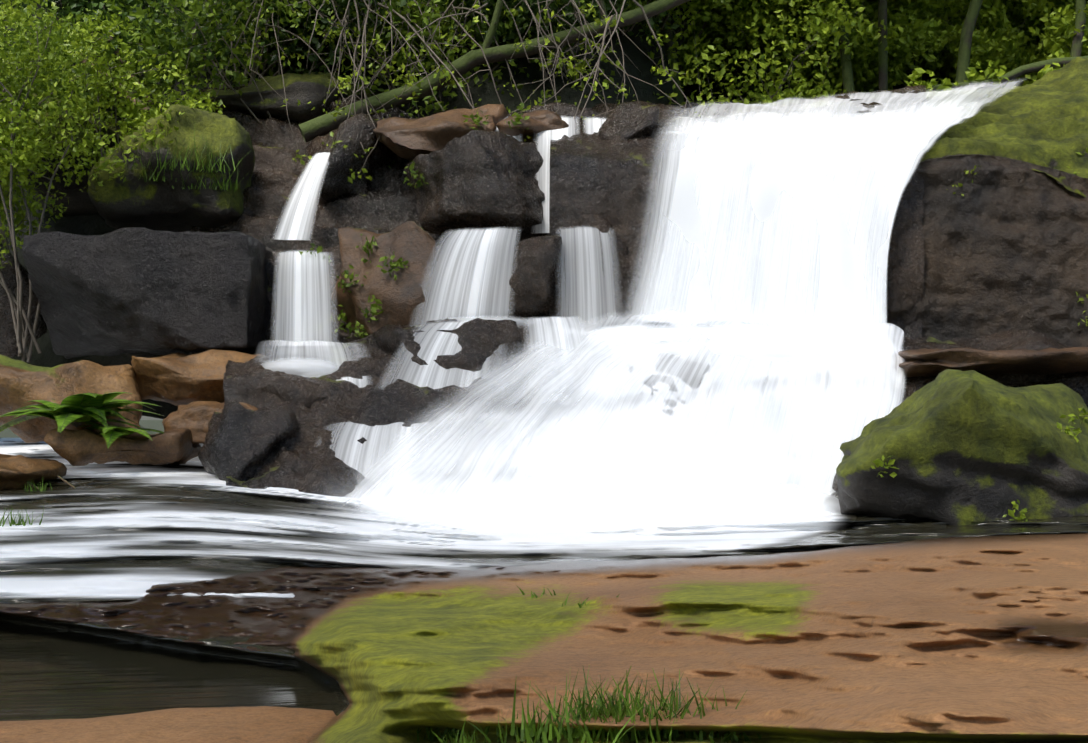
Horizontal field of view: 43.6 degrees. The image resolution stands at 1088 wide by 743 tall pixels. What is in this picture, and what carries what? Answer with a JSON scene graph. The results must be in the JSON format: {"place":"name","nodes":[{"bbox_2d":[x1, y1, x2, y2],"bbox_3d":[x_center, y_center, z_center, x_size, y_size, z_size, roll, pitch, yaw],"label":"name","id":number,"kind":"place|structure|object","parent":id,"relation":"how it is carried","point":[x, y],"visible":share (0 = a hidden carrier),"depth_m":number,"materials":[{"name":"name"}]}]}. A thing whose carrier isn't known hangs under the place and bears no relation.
{"place":"outdoors","nodes":[
{"label":"outdoors","id":0,"kind":"place"},
{"bbox_2d":[0,243,46,357],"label":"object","id":1,"kind":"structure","parent":0,"point":[8,345],"depth_m":13.30,"materials":[{"name":"stone"}]},
{"bbox_2d":[0,420,163,437],"bbox_3d":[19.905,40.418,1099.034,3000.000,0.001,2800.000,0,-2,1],"label":"water","id":2,"kind":"structure","parent":0,"point":[150,424],"depth_m":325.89,"materials":[{"name":"liquid"}]},
{"bbox_2d":[140,416,162,419],"label":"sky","id":3,"kind":"structure","parent":0,"point":[143,417],"materials":[{"name":"grey"}]},
{"bbox_2d":[0,0,692,418],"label":"bank rock","id":4,"kind":"object","parent":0,"point":[484,92],"visible":0.1,"depth_m":16.03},
{"bbox_2d":[0,1,108,211],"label":"bush","id":5,"kind":"object","parent":4,"relation":"on","point":[21,91],"visible":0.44,"depth_m":13.77,"materials":[{"name":"green plant"}]},
{"bbox_2d":[0,82,125,216],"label":"bush","id":6,"kind":"object","parent":4,"relation":"on","point":[80,202],"visible":0.25,"depth_m":14.73,"materials":[{"name":"plant"}]},
{"bbox_2d":[0,2,135,210],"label":"bank brush","id":7,"kind":"object","parent":4,"relation":"on","point":[113,42],"visible":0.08,"depth_m":14.84,"materials":[{"name":"green plant"}]},
{"bbox_2d":[0,0,138,362],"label":"bush","id":8,"kind":"object","parent":4,"relation":"on","point":[18,157],"visible":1,"depth_m":12.99,"materials":[{"name":"green plant"}]},
{"bbox_2d":[24,0,143,11],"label":"bank brush","id":9,"kind":"object","parent":4,"relation":"on","point":[67,1],"visible":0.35,"depth_m":16.19,"materials":[{"name":"green plant"}]},
{"bbox_2d":[0,0,188,50],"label":"bank brush","id":10,"kind":"object","parent":4,"relation":"on","point":[71,3],"visible":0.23,"depth_m":16.32,"materials":[{"name":"green plant"}]},
{"bbox_2d":[0,0,212,122],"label":"bank brush","id":11,"kind":"object","parent":4,"relation":"on","point":[164,39],"visible":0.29,"depth_m":15.36,"materials":[{"name":"green plant"}]},
{"bbox_2d":[88,104,254,232],"bbox_3d":[-3.884,-2.076,14.492,1.767,1.244,1.780,0,-2,1],"label":"moss boulder","id":12,"kind":"object","parent":4,"relation":"on","point":[133,200],"visible":0.81,"depth_m":13.81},
{"bbox_2d":[43,10,224,156],"bbox_3d":[-4.421,-2.605,14.334,2.446,2.293,1.491,-1,-2,26],"label":"bush","id":13,"kind":"object","parent":12,"relation":"on","point":[130,108],"visible":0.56,"depth_m":14.14,"materials":[{"name":"green plant"}]},
{"bbox_2d":[120,131,245,191],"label":"grass","id":14,"kind":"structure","parent":12,"relation":"on","point":[182,167],"depth_m":13.67,"materials":[{"name":"plant"}]},
{"bbox_2d":[86,0,378,91],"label":"bush","id":15,"kind":"object","parent":4,"relation":"on","point":[245,14],"visible":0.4,"depth_m":15.34,"materials":[{"name":"green plant"}]},
{"bbox_2d":[56,0,443,92],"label":"bank brush","id":16,"kind":"object","parent":4,"relation":"on","point":[96,4],"visible":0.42,"depth_m":15.12,"materials":[{"name":"green plant"}]},
{"bbox_2d":[187,0,338,75],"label":"bank brush","id":17,"kind":"object","parent":4,"relation":"on","point":[286,28],"visible":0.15,"depth_m":16.11,"materials":[{"name":"green plant"}]},
{"bbox_2d":[7,0,534,140],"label":"bank brush","id":18,"kind":"object","parent":4,"relation":"on","point":[238,75],"visible":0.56,"depth_m":15.00,"materials":[{"name":"green plant"}]},
{"bbox_2d":[195,72,370,121],"bbox_3d":[-2.992,-3.090,15.983,1.994,0.696,2.015,0,-2,1],"label":"moss boulder","id":19,"kind":"object","parent":4,"relation":"on","point":[307,88],"visible":0.42,"depth_m":15.10,"materials":[{"name":"stone"}]},
{"bbox_2d":[152,0,482,81],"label":"bank brush","id":20,"kind":"object","parent":4,"relation":"on","point":[313,47],"visible":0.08,"depth_m":16.15,"materials":[{"name":"green plant"}]},
{"bbox_2d":[226,0,450,89],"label":"bank brush","id":21,"kind":"object","parent":4,"relation":"on","point":[292,46],"visible":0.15,"depth_m":15.74,"materials":[{"name":"green plant"}]},
{"bbox_2d":[326,0,618,84],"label":"bush","id":22,"kind":"object","parent":4,"relation":"on","point":[525,25],"visible":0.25,"depth_m":15.69,"materials":[{"name":"green plant"}]},
{"bbox_2d":[456,0,629,80],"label":"bank brush","id":23,"kind":"object","parent":4,"relation":"on","point":[510,4],"visible":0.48,"depth_m":15.48,"materials":[{"name":"green plant"}]},
{"bbox_2d":[421,0,679,84],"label":"bank brush","id":24,"kind":"object","parent":4,"relation":"on","point":[652,20],"visible":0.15,"depth_m":15.94,"materials":[{"name":"green plant"}]},
{"bbox_2d":[574,0,734,35],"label":"bank brush","id":25,"kind":"object","parent":4,"relation":"on","point":[642,3],"visible":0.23,"depth_m":16.05,"materials":[{"name":"green plant"}]},
{"bbox_2d":[625,0,701,30],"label":"foliage","id":26,"kind":"object","parent":4,"relation":"on","point":[691,7],"visible":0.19,"depth_m":17.00,"materials":[{"name":"green plant"}]},
{"bbox_2d":[658,14,683,106],"bbox_3d":[1.370,-8.674,17.511,6.076,11.040,5.886,0,-2,1],"label":"tree","id":27,"kind":"object","parent":4,"relation":"on","point":[679,96],"visible":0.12,"depth_m":17.29,"materials":[{"name":"green plant"}]},
{"bbox_2d":[471,0,872,112],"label":"bank brush","id":28,"kind":"object","parent":4,"relation":"on","point":[822,29],"visible":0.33,"depth_m":16.14,"materials":[{"name":"green plant"}]},
{"bbox_2d":[672,2,839,70],"bbox_3d":[1.623,-5.690,17.505,5.305,3.524,2.822,1,-2,-23],"label":"bank brush","id":29,"kind":"object","parent":4,"relation":"on","point":[690,24],"visible":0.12,"depth_m":17.65,"materials":[{"name":"green plant"}]},
{"bbox_2d":[183,86,698,355],"bbox_3d":[-1.278,-1.288,13.819,5.764,4.037,2.885,0,-2,5],"label":"cascade rock","id":30,"kind":"object","parent":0,"point":[387,203],"visible":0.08,"depth_m":14.15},
{"bbox_2d":[22,227,271,358],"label":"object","id":31,"kind":"structure","parent":30,"relation":"on","point":[133,290],"depth_m":12.50,"materials":[{"name":"stone"}]},
{"bbox_2d":[271,250,338,345],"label":"waterfall","id":32,"kind":"structure","parent":30,"relation":"attached to","point":[305,316],"depth_m":12.33,"materials":[{"name":"liquid"}]},
{"bbox_2d":[307,113,395,204],"bbox_3d":[-2.078,-2.094,14.683,1.118,1.210,1.469,0,-2,1],"label":"rock","id":33,"kind":"object","parent":30,"relation":"on","point":[342,161],"visible":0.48,"depth_m":14.09,"materials":[{"name":"stone"}]},
{"bbox_2d":[274,152,329,239],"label":"waterfall","id":34,"kind":"structure","parent":33,"relation":"attached to","point":[296,219],"depth_m":13.64,"materials":[{"name":"liquid"}]},
{"bbox_2d":[330,221,441,338],"bbox_3d":[-1.477,-0.729,13.046,1.183,1.337,1.499,0,-2,1],"label":"rock","id":35,"kind":"object","parent":30,"relation":"on","point":[401,297],"visible":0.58,"depth_m":12.57,"materials":[{"name":"stone"}]},
{"bbox_2d":[299,103,529,338],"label":"small plants","id":36,"kind":"object","parent":30,"relation":"on","point":[375,306],"visible":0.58,"depth_m":12.64,"materials":[{"name":"green plant"}]},
{"bbox_2d":[373,104,506,161],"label":"rock","id":37,"kind":"object","parent":30,"relation":"on","point":[410,140],"visible":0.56,"depth_m":13.71,"materials":[{"name":"stone"}]},
{"bbox_2d":[187,0,705,183],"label":"hanging twigs","id":38,"kind":"object","parent":30,"relation":"on","point":[608,20],"visible":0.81,"depth_m":14.67,"materials":[{"name":"brown plant"}]},
{"bbox_2d":[404,130,544,237],"bbox_3d":[-0.577,-1.859,13.545,1.721,1.085,1.324,0,-2,1],"label":"rock","id":39,"kind":"object","parent":30,"relation":"on","point":[477,179],"visible":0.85,"depth_m":13.09,"materials":[{"name":"stone"}]},
{"bbox_2d":[485,117,521,229],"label":"plants","id":40,"kind":"object","parent":39,"relation":"on","point":[515,137],"depth_m":13.66,"materials":[{"name":"plant"}]},
{"bbox_2d":[298,0,689,141],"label":"leaning tree","id":41,"kind":"object","parent":30,"relation":"on","point":[322,125],"visible":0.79,"depth_m":14.96,"materials":[{"name":"green plant"}]},
{"bbox_2d":[502,235,561,318],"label":"rock","id":42,"kind":"object","parent":30,"relation":"on","point":[531,281],"visible":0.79,"depth_m":12.25,"materials":[{"name":"stone"}]},
{"bbox_2d":[496,110,568,141],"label":"rock","id":43,"kind":"object","parent":30,"relation":"on","point":[538,121],"visible":0.5,"depth_m":13.68,"materials":[{"name":"stone"}]},
{"bbox_2d":[579,214,627,273],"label":"rock","id":44,"kind":"object","parent":30,"relation":"on","point":[601,224],"visible":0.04,"depth_m":12.45,"materials":[{"name":"stone"}]},
{"bbox_2d":[597,102,659,139],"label":"boulder","id":45,"kind":"object","parent":30,"relation":"on","point":[627,120],"visible":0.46,"depth_m":13.32,"materials":[{"name":"stone"}]},
{"bbox_2d":[0,438,1087,742],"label":"floor rock","id":46,"kind":"object","parent":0,"point":[960,640],"visible":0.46,"depth_m":4.20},
{"bbox_2d":[0,454,66,489],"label":"bank rock","id":47,"kind":"object","parent":46,"relation":"on","point":[18,471],"visible":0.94,"depth_m":10.92,"materials":[{"name":"stone"}]},
{"bbox_2d":[26,26,152,488],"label":"fallen sticks","id":48,"kind":"object","parent":46,"relation":"on","point":[145,108],"visible":0.25,"depth_m":15.19,"materials":[{"name":"wood"}]},
{"bbox_2d":[198,401,298,480],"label":"rock","id":49,"kind":"object","parent":46,"relation":"on","point":[241,442],"visible":0.71,"depth_m":10.99,"materials":[{"name":"stone"}]},
{"bbox_2d":[0,477,761,742],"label":"grass tufts","id":50,"kind":"object","parent":46,"relation":"on","point":[615,711],"visible":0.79,"depth_m":3.20,"materials":[{"name":"plant"}]},
{"bbox_2d":[262,315,902,531],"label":"water mist","id":51,"kind":"object","parent":46,"relation":"on","point":[675,465],"visible":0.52,"depth_m":10.27,"materials":[{"name":"liquid"}]},
{"bbox_2d":[255,340,367,376],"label":"waterfall","id":52,"kind":"structure","parent":51,"relation":"attached to","point":[324,345],"depth_m":12.04,"materials":[{"name":"liquid"}]},
{"bbox_2d":[376,319,505,388],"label":"waterfall","id":53,"kind":"structure","parent":51,"relation":"on","point":[432,374],"depth_m":11.66,"materials":[{"name":"liquid"}]},
{"bbox_2d":[411,227,518,326],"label":"waterfall","id":54,"kind":"structure","parent":51,"relation":"on","point":[471,276],"depth_m":12.38,"materials":[{"name":"liquid"}]},
{"bbox_2d":[223,317,1087,504],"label":"rock","id":55,"kind":"object","parent":46,"relation":"on","point":[302,461],"visible":0.08,"depth_m":11.53,"materials":[{"name":"stone"}]},
{"bbox_2d":[131,349,264,405],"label":"bank rock","id":56,"kind":"object","parent":55,"relation":"on","point":[176,379],"visible":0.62,"depth_m":12.25,"materials":[{"name":"stone"}]},
{"bbox_2d":[162,401,257,443],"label":"bank rock","id":57,"kind":"object","parent":55,"relation":"on","point":[195,417],"visible":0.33,"depth_m":11.72,"materials":[{"name":"stone"}]},
{"bbox_2d":[260,374,327,407],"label":"rock","id":58,"kind":"object","parent":55,"relation":"on","point":[302,390],"visible":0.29,"depth_m":11.60,"materials":[{"name":"stone"}]},
{"bbox_2d":[336,376,373,387],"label":"waterfall","id":59,"kind":"structure","parent":55,"relation":"on","point":[360,383],"depth_m":11.77,"materials":[{"name":"liquid"}]},
{"bbox_2d":[317,422,463,486],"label":"waterfall","id":60,"kind":"structure","parent":55,"relation":"on","point":[356,453],"depth_m":11.12,"materials":[{"name":"liquid"}]},
{"bbox_2d":[390,408,442,423],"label":"rock","id":61,"kind":"object","parent":55,"relation":"on","point":[397,417],"depth_m":11.41,"materials":[{"name":"stone"}]},
{"bbox_2d":[373,318,523,383],"bbox_3d":[-0.835,-0.039,12.219,1.441,0.924,1.199,0,-2,1],"label":"rock","id":62,"kind":"object","parent":55,"relation":"on","point":[480,341],"visible":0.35,"depth_m":11.74,"materials":[{"name":"stone"}]},
{"bbox_2d":[523,315,588,405],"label":"waterfall","id":63,"kind":"structure","parent":55,"relation":"on","point":[561,332],"depth_m":11.72,"materials":[{"name":"liquid"}]},
{"bbox_2d":[555,226,622,330],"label":"waterfall","id":64,"kind":"structure","parent":55,"relation":"on","point":[591,309],"depth_m":12.30,"materials":[{"name":"liquid"}]},
{"bbox_2d":[895,347,1087,376],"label":"rock ledge","id":65,"kind":"object","parent":55,"relation":"on","point":[926,362],"visible":0.69,"depth_m":11.05,"materials":[{"name":"stone"}]},
{"bbox_2d":[828,491,840,512],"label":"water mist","id":66,"kind":"object","parent":46,"relation":"on","point":[834,494],"depth_m":10.30,"materials":[{"name":"liquid"}]},
{"bbox_2d":[832,474,837,491],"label":"waterfall","id":67,"kind":"structure","parent":46,"relation":"on","point":[835,487],"depth_m":10.57,"materials":[{"name":"liquid"}]},
{"bbox_2d":[836,369,1087,525],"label":"moss boulder","id":68,"kind":"object","parent":46,"relation":"on","point":[971,447],"visible":0.92,"depth_m":9.41,"materials":[{"name":"stone"}]},
{"bbox_2d":[871,148,1087,520],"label":"plants","id":69,"kind":"object","parent":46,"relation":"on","point":[879,462],"visible":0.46,"depth_m":9.55,"materials":[{"name":"green plant"}]},
{"bbox_2d":[0,442,1087,720],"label":"stream water","id":70,"kind":"structure","parent":0,"point":[116,532],"depth_m":8.07,"materials":[{"name":"liquid"}]},
{"bbox_2d":[44,428,201,465],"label":"bank rock","id":71,"kind":"object","parent":70,"relation":"on","point":[82,447],"visible":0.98,"depth_m":11.33,"materials":[{"name":"stone"}]},
{"bbox_2d":[0,354,141,442],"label":"bank rock","id":72,"kind":"object","parent":71,"relation":"on","point":[21,382],"visible":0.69,"depth_m":11.87,"materials":[{"name":"stone"}]},
{"bbox_2d":[0,392,162,434],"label":"fern bank","id":73,"kind":"structure","parent":71,"relation":"on","point":[76,410],"depth_m":11.27,"materials":[{"name":"plant"}]},
{"bbox_2d":[76,421,185,447],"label":"fern bank","id":74,"kind":"structure","parent":71,"relation":"on","point":[111,433],"depth_m":11.22,"materials":[{"name":"plant"}]},
{"bbox_2d":[311,307,905,520],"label":"water","id":75,"kind":"structure","parent":0,"point":[777,417],"depth_m":11.09,"materials":[{"name":"liquid"}]},
{"bbox_2d":[549,85,925,337],"bbox_3d":[2.181,-1.752,13.865,4.219,3.070,3.072,0,-2,1],"label":"cliff rock","id":76,"kind":"object","parent":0,"point":[596,174],"visible":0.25,"depth_m":12.56,"materials":[{"name":"stone"}]},
{"bbox_2d":[534,116,579,232],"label":"waterfall","id":77,"kind":"structure","parent":76,"relation":"on","point":[557,134],"depth_m":13.44,"materials":[{"name":"liquid"}]},
{"bbox_2d":[583,117,606,133],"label":"waterfall","id":78,"kind":"structure","parent":76,"relation":"on","point":[596,123],"depth_m":13.76,"materials":[{"name":"liquid"}]},
{"bbox_2d":[614,78,1020,335],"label":"water","id":79,"kind":"structure","parent":0,"point":[828,156],"depth_m":12.19,"materials":[{"name":"liquid"}]},
{"bbox_2d":[681,13,1026,104],"bbox_3d":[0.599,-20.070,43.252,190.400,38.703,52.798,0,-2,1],"label":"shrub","id":80,"kind":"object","parent":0,"point":[688,89],"depth_m":20.13,"materials":[{"name":"plant"}]},
{"bbox_2d":[226,45,325,85],"bbox_3d":[-3.404,-3.377,17.438,2.258,2.169,2.412,-2,-3,40],"label":"underbrush","id":81,"kind":"object","parent":80,"relation":"on","point":[274,70],"depth_m":16.55,"materials":[{"name":"green plant"}]},
{"bbox_2d":[415,23,456,50],"bbox_3d":[-1.584,-3.736,17.297,2.804,2.108,1.947,0,-2,1],"label":"underbrush","id":82,"kind":"object","parent":80,"relation":"on","point":[454,27],"depth_m":16.69,"materials":[{"name":"green plant"}]},
{"bbox_2d":[678,26,702,59],"bbox_3d":[0.094,-4.662,18.709,4.127,2.096,2.649,0,-2,1],"label":"underbrush","id":83,"kind":"object","parent":80,"relation":"on","point":[682,52],"depth_m":18.16,"materials":[{"name":"green plant"}]},
{"bbox_2d":[678,45,713,85],"bbox_3d":[1.111,-4.666,19.131,2.687,2.111,2.664,0,-2,1],"label":"underbrush","id":84,"kind":"object","parent":80,"relation":"on","point":[690,64],"visible":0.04,"depth_m":18.72,"materials":[{"name":"green plant"}]},
{"bbox_2d":[678,0,761,96],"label":"underbrush","id":85,"kind":"object","parent":80,"relation":"on","point":[708,35],"visible":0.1,"depth_m":18.50,"materials":[{"name":"green plant"}]},
{"bbox_2d":[692,46,803,99],"bbox_3d":[2.851,-5.385,20.175,3.810,3.478,3.198,0,-2,1],"label":"underbrush","id":86,"kind":"object","parent":80,"relation":"on","point":[757,77],"visible":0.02,"depth_m":20.43,"materials":[{"name":"green plant"}]},
{"bbox_2d":[699,7,797,98],"bbox_3d":[3.301,-5.239,19.808,3.982,2.810,3.466,0,-2,1],"label":"underbrush","id":87,"kind":"object","parent":80,"relation":"on","point":[730,68],"visible":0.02,"depth_m":19.60,"materials":[{"name":"green plant"}]},
{"bbox_2d":[683,0,830,100],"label":"shrub","id":88,"kind":"object","parent":80,"relation":"on","point":[719,87],"depth_m":19.27,"materials":[{"name":"green plant"}]},
{"bbox_2d":[689,0,902,99],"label":"underbrush","id":89,"kind":"object","parent":80,"relation":"on","point":[738,10],"visible":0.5,"depth_m":17.46,"materials":[{"name":"green plant"}]},
{"bbox_2d":[746,0,868,95],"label":"underbrush","id":90,"kind":"object","parent":80,"relation":"on","point":[747,61],"depth_m":19.22,"materials":[{"name":"green plant"}]},
{"bbox_2d":[813,0,854,91],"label":"tree","id":91,"kind":"object","parent":80,"relation":"on","point":[847,76],"visible":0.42,"depth_m":17.22,"materials":[{"name":"green plant"}]},
{"bbox_2d":[708,0,968,94],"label":"underbrush","id":92,"kind":"object","parent":80,"relation":"on","point":[926,74],"visible":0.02,"depth_m":19.08,"materials":[{"name":"green plant"}]},
{"bbox_2d":[783,6,947,100],"bbox_3d":[4.269,-4.426,18.554,2.176,2.218,2.716,0,-2,1],"label":"underbrush","id":93,"kind":"object","parent":80,"relation":"on","point":[908,37],"visible":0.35,"depth_m":17.79,"materials":[{"name":"green plant"}]},
{"bbox_2d":[723,0,1017,84],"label":"underbrush","id":94,"kind":"object","parent":80,"relation":"on","point":[965,4],"visible":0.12,"depth_m":18.60,"materials":[{"name":"green plant"}]},
{"bbox_2d":[783,0,963,94],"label":"underbrush","id":95,"kind":"object","parent":80,"relation":"on","point":[829,75],"visible":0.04,"depth_m":18.21,"materials":[{"name":"green plant"}]},
{"bbox_2d":[798,0,955,86],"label":"shrub","id":96,"kind":"object","parent":80,"relation":"on","point":[891,5],"visible":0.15,"depth_m":18.37,"materials":[{"name":"green plant"}]},
{"bbox_2d":[878,0,887,90],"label":"tree","id":97,"kind":"object","parent":80,"relation":"on","point":[882,59],"visible":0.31,"depth_m":17.13,"materials":[{"name":"green plant"}]},
{"bbox_2d":[864,0,982,90],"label":"tree","id":98,"kind":"object","parent":80,"relation":"on","point":[968,27],"visible":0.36,"depth_m":17.29,"materials":[{"name":"green plant"}]},
{"bbox_2d":[915,0,1054,88],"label":"underbrush","id":99,"kind":"object","parent":80,"relation":"on","point":[998,19],"visible":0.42,"depth_m":18.36,"materials":[{"name":"green plant"}]},
{"bbox_2d":[937,0,1049,83],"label":"shrub","id":100,"kind":"object","parent":80,"relation":"on","point":[1015,12],"depth_m":19.93,"materials":[{"name":"green plant"}]},
{"bbox_2d":[974,0,1014,29],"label":"foliage","id":101,"kind":"object","parent":80,"relation":"on","point":[1000,9],"visible":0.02,"depth_m":23.22,"materials":[{"name":"green plant"}]},
{"bbox_2d":[905,55,1087,92],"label":"branch","id":102,"kind":"object","parent":80,"relation":"on","point":[1042,68],"visible":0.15,"depth_m":16.43,"materials":[{"name":"green plant"}]},
{"bbox_2d":[996,0,1058,55],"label":"underbrush","id":103,"kind":"object","parent":80,"relation":"on","point":[1017,21],"visible":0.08,"depth_m":19.60,"materials":[{"name":"green plant"}]},
{"bbox_2d":[1006,0,1087,85],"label":"underbrush","id":104,"kind":"object","parent":80,"relation":"on","point":[1062,37],"visible":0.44,"depth_m":17.35,"materials":[{"name":"green plant"}]},
{"bbox_2d":[1007,0,1087,49],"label":"foliage","id":105,"kind":"object","parent":80,"relation":"on","point":[1058,6],"visible":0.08,"depth_m":19.02,"materials":[{"name":"green plant"}]},
{"bbox_2d":[1034,36,1065,60],"bbox_3d":[7.823,-4.452,19.155,2.085,1.625,1.562,0,-2,1],"label":"underbrush","id":106,"kind":"object","parent":80,"relation":"on","point":[1040,50],"visible":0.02,"depth_m":19.32,"materials":[{"name":"green plant"}]},
{"bbox_2d":[1070,0,1085,56],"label":"tree","id":107,"kind":"object","parent":80,"relation":"on","point":[1077,43],"visible":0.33,"depth_m":16.98,"materials":[{"name":"green plant"}]},
{"bbox_2d":[886,57,1087,347],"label":"rock","id":108,"kind":"object","parent":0,"point":[1006,242],"visible":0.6,"depth_m":12.42,"materials":[{"name":"stone"}]}
]}

